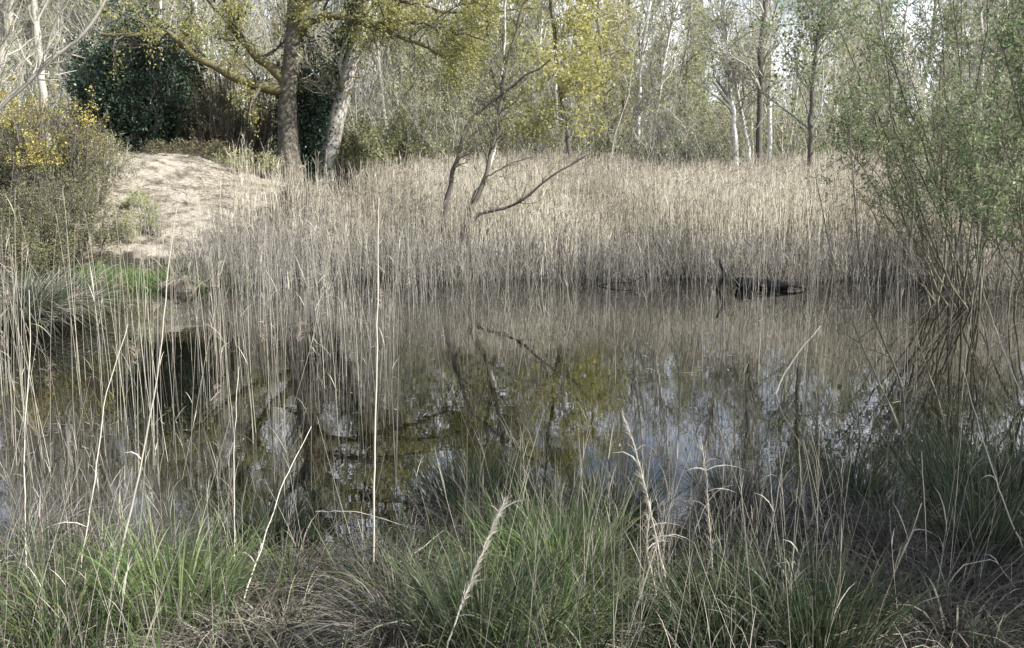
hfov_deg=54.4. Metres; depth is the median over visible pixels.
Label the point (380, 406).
reed stem
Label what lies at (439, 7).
birch tree
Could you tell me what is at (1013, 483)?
sedge tussock
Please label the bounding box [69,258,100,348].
reed stem
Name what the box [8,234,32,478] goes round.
reed stem
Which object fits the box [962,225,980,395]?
reed stem
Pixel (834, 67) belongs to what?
birch tree
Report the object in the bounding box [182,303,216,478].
reed stem
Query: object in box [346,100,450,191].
wood edge bush
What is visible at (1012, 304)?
reed stem
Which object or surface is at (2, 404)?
reed stem
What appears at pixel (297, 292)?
reed stem
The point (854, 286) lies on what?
reed stem
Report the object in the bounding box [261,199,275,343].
reed stem
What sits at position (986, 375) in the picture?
bramble cane
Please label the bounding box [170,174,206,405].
reed stem
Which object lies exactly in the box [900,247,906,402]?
reed stem
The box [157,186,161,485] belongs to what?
reed stem
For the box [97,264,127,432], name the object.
reed stem
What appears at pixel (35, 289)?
reed stem
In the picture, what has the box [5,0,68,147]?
ash tree
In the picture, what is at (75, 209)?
gorse bush
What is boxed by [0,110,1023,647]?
ground
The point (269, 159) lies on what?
bramble patch
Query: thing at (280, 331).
reed stem
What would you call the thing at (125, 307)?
reed stem
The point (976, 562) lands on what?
reed stem
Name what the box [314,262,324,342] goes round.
reed stem
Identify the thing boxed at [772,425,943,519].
sedge tussock
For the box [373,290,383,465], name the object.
reed stem
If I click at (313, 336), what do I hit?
reed stem
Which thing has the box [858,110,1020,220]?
wood edge bush
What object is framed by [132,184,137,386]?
reed stem
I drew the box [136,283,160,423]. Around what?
reed stem
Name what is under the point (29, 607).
sedge tussock
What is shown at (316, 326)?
reed stem
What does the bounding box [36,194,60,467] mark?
reed stem
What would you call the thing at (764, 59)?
alder tree
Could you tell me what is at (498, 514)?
seeding grass
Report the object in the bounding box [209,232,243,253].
seedling bush
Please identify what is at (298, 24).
oak tree
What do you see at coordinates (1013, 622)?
sedge tussock
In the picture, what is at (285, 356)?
reed stem
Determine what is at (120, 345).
reed stem
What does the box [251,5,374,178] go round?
dark evergreen
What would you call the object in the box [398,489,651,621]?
sedge tussock
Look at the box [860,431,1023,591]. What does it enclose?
sedge tussock
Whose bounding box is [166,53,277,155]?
brown shrub
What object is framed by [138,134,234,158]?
bramble patch
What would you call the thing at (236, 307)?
reed stem
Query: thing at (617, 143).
wood edge bush
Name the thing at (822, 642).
sedge tussock
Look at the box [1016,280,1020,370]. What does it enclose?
reed stem
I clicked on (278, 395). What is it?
reed stem
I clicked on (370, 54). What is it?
birch tree
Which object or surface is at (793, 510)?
sedge tussock
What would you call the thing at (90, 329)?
reed stem
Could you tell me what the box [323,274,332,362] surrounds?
reed stem
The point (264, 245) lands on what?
reed stem
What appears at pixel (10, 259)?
reed stem
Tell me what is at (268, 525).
reed stem
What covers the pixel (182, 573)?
sedge tussock
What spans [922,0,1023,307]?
sallow bush
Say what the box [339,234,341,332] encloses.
reed stem
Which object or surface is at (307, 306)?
reed stem
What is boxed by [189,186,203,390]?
reed stem
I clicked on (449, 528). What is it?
sedge tussock
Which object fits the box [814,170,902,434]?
bramble cane
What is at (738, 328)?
reed stem
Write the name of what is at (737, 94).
birch tree
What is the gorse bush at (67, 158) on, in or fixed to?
on the ground at (162, 166)
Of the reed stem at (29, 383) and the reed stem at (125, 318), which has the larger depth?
the reed stem at (125, 318)
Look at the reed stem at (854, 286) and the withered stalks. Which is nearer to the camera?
the withered stalks
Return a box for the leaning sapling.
[437,0,606,255]
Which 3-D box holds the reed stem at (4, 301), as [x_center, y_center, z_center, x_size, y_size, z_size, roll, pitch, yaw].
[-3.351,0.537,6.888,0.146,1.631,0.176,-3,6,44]
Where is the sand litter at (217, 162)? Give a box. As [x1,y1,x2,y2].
[20,149,353,277]
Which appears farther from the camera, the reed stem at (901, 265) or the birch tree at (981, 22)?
the birch tree at (981, 22)
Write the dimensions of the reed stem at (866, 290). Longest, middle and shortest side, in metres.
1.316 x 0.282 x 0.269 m
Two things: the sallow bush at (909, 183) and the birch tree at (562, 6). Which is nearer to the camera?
the sallow bush at (909, 183)
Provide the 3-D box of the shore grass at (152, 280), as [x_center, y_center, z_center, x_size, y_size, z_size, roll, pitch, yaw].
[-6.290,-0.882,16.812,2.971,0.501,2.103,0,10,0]
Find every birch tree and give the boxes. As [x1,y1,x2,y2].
[114,0,194,63]
[360,0,409,130]
[401,0,480,130]
[497,0,568,159]
[518,0,591,188]
[597,0,665,156]
[603,0,681,162]
[643,0,700,162]
[676,0,801,183]
[681,0,788,177]
[712,0,794,161]
[713,0,801,164]
[743,0,842,185]
[801,0,884,150]
[864,0,959,124]
[918,0,1019,147]
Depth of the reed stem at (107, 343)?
8.99 m
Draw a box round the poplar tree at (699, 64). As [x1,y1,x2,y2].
[672,1,720,127]
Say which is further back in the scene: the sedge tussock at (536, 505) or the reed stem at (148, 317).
the reed stem at (148, 317)
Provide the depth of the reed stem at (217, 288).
7.45 m
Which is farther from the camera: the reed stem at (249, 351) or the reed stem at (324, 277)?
the reed stem at (324, 277)
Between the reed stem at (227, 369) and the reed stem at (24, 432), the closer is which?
the reed stem at (24, 432)
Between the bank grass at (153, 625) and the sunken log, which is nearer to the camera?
the bank grass at (153, 625)
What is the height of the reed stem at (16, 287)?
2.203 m
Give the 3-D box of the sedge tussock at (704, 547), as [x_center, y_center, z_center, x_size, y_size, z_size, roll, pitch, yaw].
[0.712,1.306,4.977,1.856,0.854,1.821,8,12,38]
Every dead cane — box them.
[316,510,420,531]
[348,530,443,585]
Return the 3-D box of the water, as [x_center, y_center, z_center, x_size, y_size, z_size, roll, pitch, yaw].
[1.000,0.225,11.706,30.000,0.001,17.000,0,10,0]
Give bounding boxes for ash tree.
[0,0,59,102]
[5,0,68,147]
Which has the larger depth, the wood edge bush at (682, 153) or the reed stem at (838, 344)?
the wood edge bush at (682, 153)
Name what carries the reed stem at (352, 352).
in the water
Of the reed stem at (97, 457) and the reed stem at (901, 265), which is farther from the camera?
the reed stem at (901, 265)
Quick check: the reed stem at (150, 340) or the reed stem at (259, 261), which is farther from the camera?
the reed stem at (259, 261)
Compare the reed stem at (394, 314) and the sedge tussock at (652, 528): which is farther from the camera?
the reed stem at (394, 314)
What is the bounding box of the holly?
[332,119,393,192]
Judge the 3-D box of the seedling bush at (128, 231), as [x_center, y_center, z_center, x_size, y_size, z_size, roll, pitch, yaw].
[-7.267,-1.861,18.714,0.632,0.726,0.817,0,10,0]
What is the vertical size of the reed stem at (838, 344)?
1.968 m
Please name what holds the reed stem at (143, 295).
in the water
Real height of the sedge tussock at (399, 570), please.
0.709 m
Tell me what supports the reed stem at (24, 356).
in the water
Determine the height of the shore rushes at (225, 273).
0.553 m
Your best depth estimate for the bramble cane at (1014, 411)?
7.73 m
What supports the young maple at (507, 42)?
on the ground at (162, 166)
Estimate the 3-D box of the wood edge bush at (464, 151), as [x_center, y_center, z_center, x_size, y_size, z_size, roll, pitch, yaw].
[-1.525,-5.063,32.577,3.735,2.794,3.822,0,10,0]
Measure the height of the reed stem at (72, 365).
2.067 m
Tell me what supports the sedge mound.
on the water
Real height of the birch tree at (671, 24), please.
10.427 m
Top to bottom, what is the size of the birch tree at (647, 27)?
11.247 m
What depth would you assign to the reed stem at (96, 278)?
10.27 m
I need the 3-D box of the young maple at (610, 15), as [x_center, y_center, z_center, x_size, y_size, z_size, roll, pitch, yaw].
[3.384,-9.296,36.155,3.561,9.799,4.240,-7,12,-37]
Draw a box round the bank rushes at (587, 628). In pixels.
[226,455,1023,647]
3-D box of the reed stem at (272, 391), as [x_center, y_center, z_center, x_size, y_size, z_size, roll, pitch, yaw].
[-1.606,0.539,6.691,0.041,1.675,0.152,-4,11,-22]
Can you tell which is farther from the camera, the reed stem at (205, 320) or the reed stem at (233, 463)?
the reed stem at (205, 320)
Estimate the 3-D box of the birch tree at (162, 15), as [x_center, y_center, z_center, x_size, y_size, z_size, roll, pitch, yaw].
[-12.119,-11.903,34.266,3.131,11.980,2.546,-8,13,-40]
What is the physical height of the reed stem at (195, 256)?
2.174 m
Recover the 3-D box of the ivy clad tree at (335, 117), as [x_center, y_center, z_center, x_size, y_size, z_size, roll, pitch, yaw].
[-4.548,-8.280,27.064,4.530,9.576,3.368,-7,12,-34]
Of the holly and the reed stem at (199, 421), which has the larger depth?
the holly
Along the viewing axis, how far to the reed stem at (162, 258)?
10.86 m
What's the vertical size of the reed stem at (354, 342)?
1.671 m
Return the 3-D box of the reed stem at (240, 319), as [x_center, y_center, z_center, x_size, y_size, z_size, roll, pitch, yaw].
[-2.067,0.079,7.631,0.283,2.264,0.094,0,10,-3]
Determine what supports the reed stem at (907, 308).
on the water
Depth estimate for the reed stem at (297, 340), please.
7.56 m
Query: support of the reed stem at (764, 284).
in the water
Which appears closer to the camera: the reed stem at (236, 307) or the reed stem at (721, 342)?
the reed stem at (721, 342)
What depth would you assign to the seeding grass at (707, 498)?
4.63 m
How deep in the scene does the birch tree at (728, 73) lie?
29.96 m
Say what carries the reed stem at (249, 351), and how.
in the water
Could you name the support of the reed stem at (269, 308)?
in the water
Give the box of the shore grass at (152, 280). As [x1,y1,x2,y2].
[71,253,209,290]
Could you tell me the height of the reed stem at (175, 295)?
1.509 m
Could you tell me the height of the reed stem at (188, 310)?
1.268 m
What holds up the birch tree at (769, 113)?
on the ground at (162, 166)
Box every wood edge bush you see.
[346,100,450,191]
[418,127,515,187]
[564,133,659,200]
[629,127,731,206]
[683,107,762,166]
[791,112,943,206]
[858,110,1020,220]
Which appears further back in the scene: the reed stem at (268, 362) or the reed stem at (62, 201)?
the reed stem at (62, 201)
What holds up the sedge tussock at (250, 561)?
on the ground at (162, 166)
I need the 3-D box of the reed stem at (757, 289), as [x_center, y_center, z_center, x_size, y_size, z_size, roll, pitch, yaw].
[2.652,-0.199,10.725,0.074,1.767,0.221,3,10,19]
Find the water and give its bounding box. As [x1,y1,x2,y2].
[0,274,1023,567]
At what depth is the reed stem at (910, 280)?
11.43 m
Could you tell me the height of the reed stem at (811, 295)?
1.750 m
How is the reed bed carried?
on the ground at (162, 166)
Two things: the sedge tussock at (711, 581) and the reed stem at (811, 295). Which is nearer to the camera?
the sedge tussock at (711, 581)
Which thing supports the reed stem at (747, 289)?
in the water
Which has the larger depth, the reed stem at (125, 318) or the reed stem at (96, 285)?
the reed stem at (96, 285)
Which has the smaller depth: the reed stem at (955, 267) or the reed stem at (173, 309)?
the reed stem at (173, 309)
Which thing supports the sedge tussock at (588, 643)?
on the ground at (162, 166)
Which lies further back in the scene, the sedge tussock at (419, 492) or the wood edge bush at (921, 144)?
the wood edge bush at (921, 144)
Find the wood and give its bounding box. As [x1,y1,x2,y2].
[0,0,1023,192]
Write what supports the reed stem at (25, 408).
in the water
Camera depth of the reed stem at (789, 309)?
10.97 m
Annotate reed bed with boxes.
[138,131,1023,289]
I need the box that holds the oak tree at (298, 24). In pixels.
[88,0,543,180]
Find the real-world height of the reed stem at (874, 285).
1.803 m
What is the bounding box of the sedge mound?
[152,275,208,291]
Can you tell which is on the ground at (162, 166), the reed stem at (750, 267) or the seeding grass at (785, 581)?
the seeding grass at (785, 581)
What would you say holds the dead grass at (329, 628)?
on the ground at (162, 166)
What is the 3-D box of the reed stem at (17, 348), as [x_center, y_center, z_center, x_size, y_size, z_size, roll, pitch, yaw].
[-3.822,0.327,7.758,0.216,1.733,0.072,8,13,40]
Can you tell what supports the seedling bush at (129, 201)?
on the ground at (162, 166)
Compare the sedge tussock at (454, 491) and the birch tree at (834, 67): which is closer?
the sedge tussock at (454, 491)
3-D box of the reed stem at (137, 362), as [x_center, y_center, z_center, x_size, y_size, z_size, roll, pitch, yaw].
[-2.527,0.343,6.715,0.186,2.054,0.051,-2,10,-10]
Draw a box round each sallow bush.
[781,0,1023,309]
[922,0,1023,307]
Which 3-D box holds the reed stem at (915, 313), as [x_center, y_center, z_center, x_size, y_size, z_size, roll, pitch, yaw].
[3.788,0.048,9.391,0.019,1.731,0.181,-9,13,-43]
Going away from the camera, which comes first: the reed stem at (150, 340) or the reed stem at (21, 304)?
the reed stem at (150, 340)
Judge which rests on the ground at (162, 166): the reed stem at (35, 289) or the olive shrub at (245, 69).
the olive shrub at (245, 69)
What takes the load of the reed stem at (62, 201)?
in the water
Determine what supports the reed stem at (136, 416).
in the water
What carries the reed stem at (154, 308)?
in the water
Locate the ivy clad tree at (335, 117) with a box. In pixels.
[291,0,431,182]
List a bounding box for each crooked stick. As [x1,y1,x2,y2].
[597,276,641,286]
[715,258,725,288]
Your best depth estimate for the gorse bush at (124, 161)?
21.70 m
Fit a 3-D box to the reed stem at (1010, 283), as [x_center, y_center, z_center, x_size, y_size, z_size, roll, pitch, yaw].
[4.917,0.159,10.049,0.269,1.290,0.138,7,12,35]
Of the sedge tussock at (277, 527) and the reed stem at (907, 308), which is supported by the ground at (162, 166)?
the sedge tussock at (277, 527)
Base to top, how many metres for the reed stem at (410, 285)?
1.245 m
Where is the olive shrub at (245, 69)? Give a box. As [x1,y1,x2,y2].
[187,26,281,153]
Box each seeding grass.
[447,496,531,647]
[614,408,685,636]
[637,496,683,616]
[679,438,743,603]
[739,557,795,646]
[770,540,814,613]
[787,562,825,617]
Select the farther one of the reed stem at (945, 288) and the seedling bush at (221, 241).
the seedling bush at (221, 241)
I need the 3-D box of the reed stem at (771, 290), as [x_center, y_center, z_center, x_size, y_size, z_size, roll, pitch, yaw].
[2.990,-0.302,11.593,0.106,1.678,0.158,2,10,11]
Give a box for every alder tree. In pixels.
[708,0,795,187]
[721,0,885,220]
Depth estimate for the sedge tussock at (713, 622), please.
4.08 m
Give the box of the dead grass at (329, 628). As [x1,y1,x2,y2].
[0,470,1023,647]
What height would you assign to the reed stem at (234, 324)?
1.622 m
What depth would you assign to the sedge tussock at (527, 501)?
5.69 m
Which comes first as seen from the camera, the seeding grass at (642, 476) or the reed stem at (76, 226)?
the seeding grass at (642, 476)
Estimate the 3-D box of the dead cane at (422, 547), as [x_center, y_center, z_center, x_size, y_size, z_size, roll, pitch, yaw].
[-0.742,1.273,4.939,0.923,0.332,0.043,-6,11,-31]
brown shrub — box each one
[0,153,73,228]
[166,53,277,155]
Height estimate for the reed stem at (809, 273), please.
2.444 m
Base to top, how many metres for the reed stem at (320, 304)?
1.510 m
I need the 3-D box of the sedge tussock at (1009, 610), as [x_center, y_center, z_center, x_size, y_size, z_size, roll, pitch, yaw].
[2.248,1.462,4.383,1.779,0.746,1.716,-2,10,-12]
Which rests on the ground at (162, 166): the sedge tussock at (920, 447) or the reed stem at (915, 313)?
the sedge tussock at (920, 447)
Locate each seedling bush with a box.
[109,206,142,244]
[121,183,148,209]
[131,193,170,236]
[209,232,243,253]
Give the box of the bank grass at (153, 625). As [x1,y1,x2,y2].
[0,491,334,647]
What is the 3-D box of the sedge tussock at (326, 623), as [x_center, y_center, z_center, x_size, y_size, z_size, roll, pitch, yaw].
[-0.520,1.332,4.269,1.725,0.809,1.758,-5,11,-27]
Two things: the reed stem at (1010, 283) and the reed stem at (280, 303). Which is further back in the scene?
the reed stem at (280, 303)
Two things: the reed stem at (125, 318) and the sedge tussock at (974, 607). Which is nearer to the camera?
the sedge tussock at (974, 607)
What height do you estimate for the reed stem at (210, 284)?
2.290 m
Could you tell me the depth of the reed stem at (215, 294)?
9.48 m
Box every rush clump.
[0,250,123,338]
[0,253,138,323]
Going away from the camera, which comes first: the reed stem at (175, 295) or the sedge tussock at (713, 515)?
the sedge tussock at (713, 515)
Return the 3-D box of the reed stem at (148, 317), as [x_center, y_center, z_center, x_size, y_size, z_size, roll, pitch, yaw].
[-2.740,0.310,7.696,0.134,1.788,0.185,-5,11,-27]
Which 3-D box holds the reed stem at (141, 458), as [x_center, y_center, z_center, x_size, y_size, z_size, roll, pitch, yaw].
[-1.712,0.466,4.589,0.106,1.997,0.585,7,12,36]
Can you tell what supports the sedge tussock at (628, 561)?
on the ground at (162, 166)
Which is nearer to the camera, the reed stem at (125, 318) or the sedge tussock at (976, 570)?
the sedge tussock at (976, 570)
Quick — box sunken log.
[734,276,804,288]
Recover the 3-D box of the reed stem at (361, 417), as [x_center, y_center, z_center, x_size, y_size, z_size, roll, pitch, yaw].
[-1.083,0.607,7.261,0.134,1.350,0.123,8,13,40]
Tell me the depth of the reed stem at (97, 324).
9.28 m
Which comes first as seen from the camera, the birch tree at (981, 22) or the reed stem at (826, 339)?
the reed stem at (826, 339)
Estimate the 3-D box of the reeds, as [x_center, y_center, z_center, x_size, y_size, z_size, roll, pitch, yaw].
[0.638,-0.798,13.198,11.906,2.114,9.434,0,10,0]
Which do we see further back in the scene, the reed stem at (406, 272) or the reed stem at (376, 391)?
the reed stem at (406, 272)
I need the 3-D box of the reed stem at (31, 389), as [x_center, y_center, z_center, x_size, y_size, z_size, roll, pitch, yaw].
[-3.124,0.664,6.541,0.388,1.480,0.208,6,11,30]
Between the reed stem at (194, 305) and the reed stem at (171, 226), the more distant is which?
the reed stem at (171, 226)
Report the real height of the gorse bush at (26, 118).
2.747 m
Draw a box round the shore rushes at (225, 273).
[153,249,258,284]
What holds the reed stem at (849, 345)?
on the water
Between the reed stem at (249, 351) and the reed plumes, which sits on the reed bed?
the reed plumes
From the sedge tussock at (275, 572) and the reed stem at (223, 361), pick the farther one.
the reed stem at (223, 361)
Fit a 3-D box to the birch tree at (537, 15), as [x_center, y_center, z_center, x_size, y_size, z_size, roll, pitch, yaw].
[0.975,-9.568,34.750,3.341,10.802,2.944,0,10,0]
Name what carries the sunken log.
on the water
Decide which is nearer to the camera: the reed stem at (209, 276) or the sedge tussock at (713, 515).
the sedge tussock at (713, 515)
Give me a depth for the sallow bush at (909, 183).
14.25 m
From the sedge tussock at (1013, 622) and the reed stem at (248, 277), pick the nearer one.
the sedge tussock at (1013, 622)
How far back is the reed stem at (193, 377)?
6.47 m
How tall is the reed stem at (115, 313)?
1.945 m
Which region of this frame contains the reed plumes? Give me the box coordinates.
[138,131,1022,246]
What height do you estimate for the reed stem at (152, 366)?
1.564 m
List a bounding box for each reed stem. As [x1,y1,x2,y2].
[0,162,13,377]
[0,254,10,396]
[0,254,42,457]
[0,270,38,481]
[0,287,50,470]
[0,309,14,415]
[0,311,5,407]
[0,330,28,430]
[0,372,6,439]
[1,227,5,381]
[2,264,16,439]
[2,288,14,444]
[3,228,10,393]
[4,194,21,388]
[4,374,46,453]
[7,292,30,573]
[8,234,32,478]
[9,256,25,430]
[10,250,16,464]
[10,294,41,473]
[12,310,29,411]
[16,208,50,342]
[16,247,27,424]
[18,213,44,347]
[18,240,30,419]
[22,322,55,480]
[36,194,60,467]
[36,346,65,462]
[43,324,127,584]
[52,185,79,376]
[56,216,79,394]
[57,246,66,345]
[66,223,77,487]
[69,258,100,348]
[74,223,84,372]
[75,290,93,379]
[80,212,108,381]
[81,254,96,377]
[82,252,92,379]
[86,242,102,390]
[89,218,102,357]
[89,240,105,453]
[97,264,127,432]
[100,283,113,397]
[106,204,177,627]
[108,225,123,399]
[111,278,119,433]
[112,185,135,425]
[112,241,143,413]
[114,262,128,433]
[116,271,124,420]
[118,286,133,454]
[122,302,136,477]
[123,290,185,478]
[126,240,140,472]
[129,194,144,376]
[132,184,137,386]
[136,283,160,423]
[137,228,157,471]
[137,254,167,460]
[137,268,141,410]
[143,184,145,388]
[143,289,155,461]
[145,249,160,436]
[146,209,163,454]
[150,289,159,464]
[152,175,168,336]
[152,301,162,468]
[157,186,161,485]
[168,192,176,326]
[169,244,180,344]
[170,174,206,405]
[172,235,179,353]
[172,241,177,352]
[173,268,177,441]
[179,272,191,357]
[180,187,206,361]
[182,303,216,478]
[187,217,199,370]
[188,238,204,489]
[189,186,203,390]
[195,297,201,348]
[197,179,218,371]
[197,357,224,485]
[201,183,215,351]
[201,249,222,368]
[201,273,231,381]
[203,234,214,407]
[204,307,234,410]
[206,226,217,390]
[209,275,233,432]
[217,218,230,427]
[217,260,226,339]
[218,188,256,437]
[218,254,229,478]
[230,257,238,381]
[232,252,242,384]
[233,368,238,556]
[237,426,311,612]
[238,196,249,376]
[238,305,252,438]
[239,247,257,431]
[241,305,268,403]
[247,223,248,319]
[248,178,287,415]
[248,245,268,392]
[258,319,292,443]
[260,230,275,338]
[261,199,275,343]
[263,183,268,321]
[268,274,281,474]
[269,286,275,478]
[269,324,281,444]
[273,233,283,349]
[273,288,308,443]
[275,272,290,436]
[275,304,329,465]
[279,282,283,410]
[288,318,315,402]
[293,236,311,490]
[293,283,306,346]
[297,220,298,341]
[298,207,324,387]
[301,279,314,366]
[311,232,334,343]
[311,243,326,412]
[313,288,324,354]
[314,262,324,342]
[315,200,341,443]
[320,251,321,364]
[321,259,338,399]
[321,326,344,423]
[322,233,330,361]
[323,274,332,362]
[327,225,346,375]
[334,185,358,385]
[335,255,343,369]
[337,206,350,385]
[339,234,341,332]
[343,256,360,408]
[347,289,355,403]
[353,249,376,458]
[357,360,372,453]
[361,314,389,424]
[362,180,384,475]
[364,267,375,396]
[370,209,400,447]
[372,198,378,578]
[373,206,384,359]
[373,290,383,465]
[373,313,384,480]
[382,263,397,474]
[384,315,389,406]
[386,239,400,368]
[396,266,419,487]
[408,264,421,300]
[698,245,705,361]
[705,257,716,409]
[716,306,727,417]
[717,270,726,378]
[721,250,753,406]
[731,241,763,333]
[745,230,760,331]
[747,233,754,329]
[748,180,766,368]
[757,228,758,344]
[758,199,769,359]
[758,204,772,370]
[760,285,767,358]
[763,443,786,567]
[766,238,775,337]
[775,325,820,393]
[777,173,781,342]
[785,257,794,348]
[801,159,812,353]
[802,255,812,371]
[803,204,825,421]
[804,226,816,388]
[805,236,819,369]
[812,309,834,398]
[822,208,841,382]
[825,203,852,408]
[829,274,875,408]
[832,221,841,423]
[846,220,867,345]
[863,256,875,330]
[869,219,876,347]
[878,298,902,378]
[882,250,892,335]
[883,503,939,597]
[897,219,902,351]
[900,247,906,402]
[900,264,918,342]
[903,205,914,387]
[905,193,921,374]
[906,452,926,569]
[907,244,917,329]
[910,238,916,387]
[919,281,939,361]
[928,249,958,363]
[941,554,1014,593]
[950,187,961,332]
[958,265,978,424]
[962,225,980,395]
[962,367,1023,550]
[983,290,1023,399]
[990,277,1016,368]
[991,256,1007,344]
[1001,251,1004,345]
[1005,226,1013,355]
[1007,234,1019,328]
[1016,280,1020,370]
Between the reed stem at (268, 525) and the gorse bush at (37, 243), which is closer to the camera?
the reed stem at (268, 525)
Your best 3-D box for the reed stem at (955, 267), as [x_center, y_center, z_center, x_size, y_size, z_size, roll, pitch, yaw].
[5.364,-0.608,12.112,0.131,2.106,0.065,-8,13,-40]
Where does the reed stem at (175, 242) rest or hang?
in the water
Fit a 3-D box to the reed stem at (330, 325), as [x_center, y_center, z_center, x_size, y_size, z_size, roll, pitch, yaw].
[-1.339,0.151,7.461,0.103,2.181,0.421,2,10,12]
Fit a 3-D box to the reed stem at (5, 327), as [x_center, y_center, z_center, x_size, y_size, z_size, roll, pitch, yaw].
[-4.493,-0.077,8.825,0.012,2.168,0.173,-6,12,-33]
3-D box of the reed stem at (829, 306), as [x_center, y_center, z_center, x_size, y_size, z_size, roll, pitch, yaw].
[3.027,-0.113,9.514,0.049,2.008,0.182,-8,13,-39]
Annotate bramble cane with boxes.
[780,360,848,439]
[803,314,890,440]
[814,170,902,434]
[824,116,905,422]
[878,344,944,440]
[883,207,955,431]
[916,294,981,439]
[939,195,1023,437]
[977,320,1023,439]
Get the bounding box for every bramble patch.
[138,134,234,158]
[210,146,283,174]
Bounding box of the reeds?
[202,184,921,406]
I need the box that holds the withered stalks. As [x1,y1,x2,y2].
[0,361,1023,647]
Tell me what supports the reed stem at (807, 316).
in the water
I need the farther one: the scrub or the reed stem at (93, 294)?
the scrub
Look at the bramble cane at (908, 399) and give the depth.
7.75 m
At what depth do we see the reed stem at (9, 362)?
7.69 m
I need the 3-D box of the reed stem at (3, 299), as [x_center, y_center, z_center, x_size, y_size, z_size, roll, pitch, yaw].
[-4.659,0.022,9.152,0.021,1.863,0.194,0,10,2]
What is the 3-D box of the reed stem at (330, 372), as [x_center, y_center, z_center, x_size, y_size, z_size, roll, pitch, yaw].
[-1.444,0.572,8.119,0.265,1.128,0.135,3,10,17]
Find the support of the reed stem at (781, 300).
in the water
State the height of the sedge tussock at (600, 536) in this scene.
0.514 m
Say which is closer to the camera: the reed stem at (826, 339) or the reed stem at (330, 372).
the reed stem at (330, 372)
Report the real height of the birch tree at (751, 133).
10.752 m
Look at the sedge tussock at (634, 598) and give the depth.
4.34 m
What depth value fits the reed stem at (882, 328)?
9.66 m
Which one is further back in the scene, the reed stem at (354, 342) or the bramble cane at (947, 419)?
the reed stem at (354, 342)
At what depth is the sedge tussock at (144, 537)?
5.64 m
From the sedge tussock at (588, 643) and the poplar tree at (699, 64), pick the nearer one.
the sedge tussock at (588, 643)
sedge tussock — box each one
[0,484,156,558]
[0,494,205,647]
[2,505,251,638]
[6,516,137,562]
[32,493,238,571]
[36,474,295,646]
[86,521,319,631]
[93,569,349,647]
[166,566,364,647]
[169,509,384,637]
[183,457,355,558]
[217,532,589,647]
[246,509,469,620]
[295,510,540,642]
[337,496,619,647]
[362,469,583,568]
[369,416,561,519]
[375,525,468,562]
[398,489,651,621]
[401,437,568,534]
[422,459,654,547]
[424,539,673,647]
[427,525,527,570]
[434,520,624,592]
[454,443,682,596]
[458,466,591,557]
[490,558,693,647]
[496,514,706,639]
[513,493,677,579]
[525,438,695,536]
[525,481,735,575]
[532,496,669,595]
[533,520,746,647]
[555,491,799,618]
[601,493,877,647]
[637,528,877,647]
[658,454,891,561]
[671,441,799,517]
[678,474,982,647]
[702,468,945,566]
[716,545,877,599]
[732,465,1023,606]
[770,524,1023,647]
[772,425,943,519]
[793,560,1023,647]
[796,491,1023,631]
[850,394,1023,521]
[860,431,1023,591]
[867,558,1023,646]
[896,400,1023,523]
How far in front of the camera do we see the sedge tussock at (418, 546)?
5.42 m
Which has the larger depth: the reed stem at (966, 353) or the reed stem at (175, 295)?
the reed stem at (175, 295)
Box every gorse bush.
[0,74,59,198]
[0,81,130,212]
[0,157,134,272]
[0,191,84,286]
[55,121,148,181]
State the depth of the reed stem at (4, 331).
9.12 m
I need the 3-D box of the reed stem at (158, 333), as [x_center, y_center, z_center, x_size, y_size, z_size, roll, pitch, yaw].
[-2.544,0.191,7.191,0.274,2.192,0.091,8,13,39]
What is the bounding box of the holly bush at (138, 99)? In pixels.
[55,0,229,152]
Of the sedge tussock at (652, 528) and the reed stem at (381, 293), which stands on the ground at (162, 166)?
the sedge tussock at (652, 528)
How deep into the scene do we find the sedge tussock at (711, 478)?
6.36 m
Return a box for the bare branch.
[0,0,109,109]
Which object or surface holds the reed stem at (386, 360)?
on the water
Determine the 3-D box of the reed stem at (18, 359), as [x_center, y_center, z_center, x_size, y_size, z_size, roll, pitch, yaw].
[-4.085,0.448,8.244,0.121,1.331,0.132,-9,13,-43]
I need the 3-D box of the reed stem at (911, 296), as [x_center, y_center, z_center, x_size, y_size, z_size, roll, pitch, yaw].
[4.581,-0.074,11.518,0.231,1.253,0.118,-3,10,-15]
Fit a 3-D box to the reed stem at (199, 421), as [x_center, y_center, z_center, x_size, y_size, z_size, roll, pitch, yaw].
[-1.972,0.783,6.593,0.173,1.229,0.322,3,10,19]
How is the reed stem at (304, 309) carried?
in the water
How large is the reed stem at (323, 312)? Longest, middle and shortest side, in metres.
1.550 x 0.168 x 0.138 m
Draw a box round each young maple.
[407,0,549,182]
[479,0,634,181]
[549,0,657,150]
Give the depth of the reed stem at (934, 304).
10.44 m
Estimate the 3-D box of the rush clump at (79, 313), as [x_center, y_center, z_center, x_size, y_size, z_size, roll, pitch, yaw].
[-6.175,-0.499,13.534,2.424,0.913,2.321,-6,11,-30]
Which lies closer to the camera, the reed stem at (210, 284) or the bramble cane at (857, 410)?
the bramble cane at (857, 410)
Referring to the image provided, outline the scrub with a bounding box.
[0,0,1020,209]
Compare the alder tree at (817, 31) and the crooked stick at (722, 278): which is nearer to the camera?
the crooked stick at (722, 278)
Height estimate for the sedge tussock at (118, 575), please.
0.709 m
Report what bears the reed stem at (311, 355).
in the water
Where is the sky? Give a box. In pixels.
[0,0,1018,125]

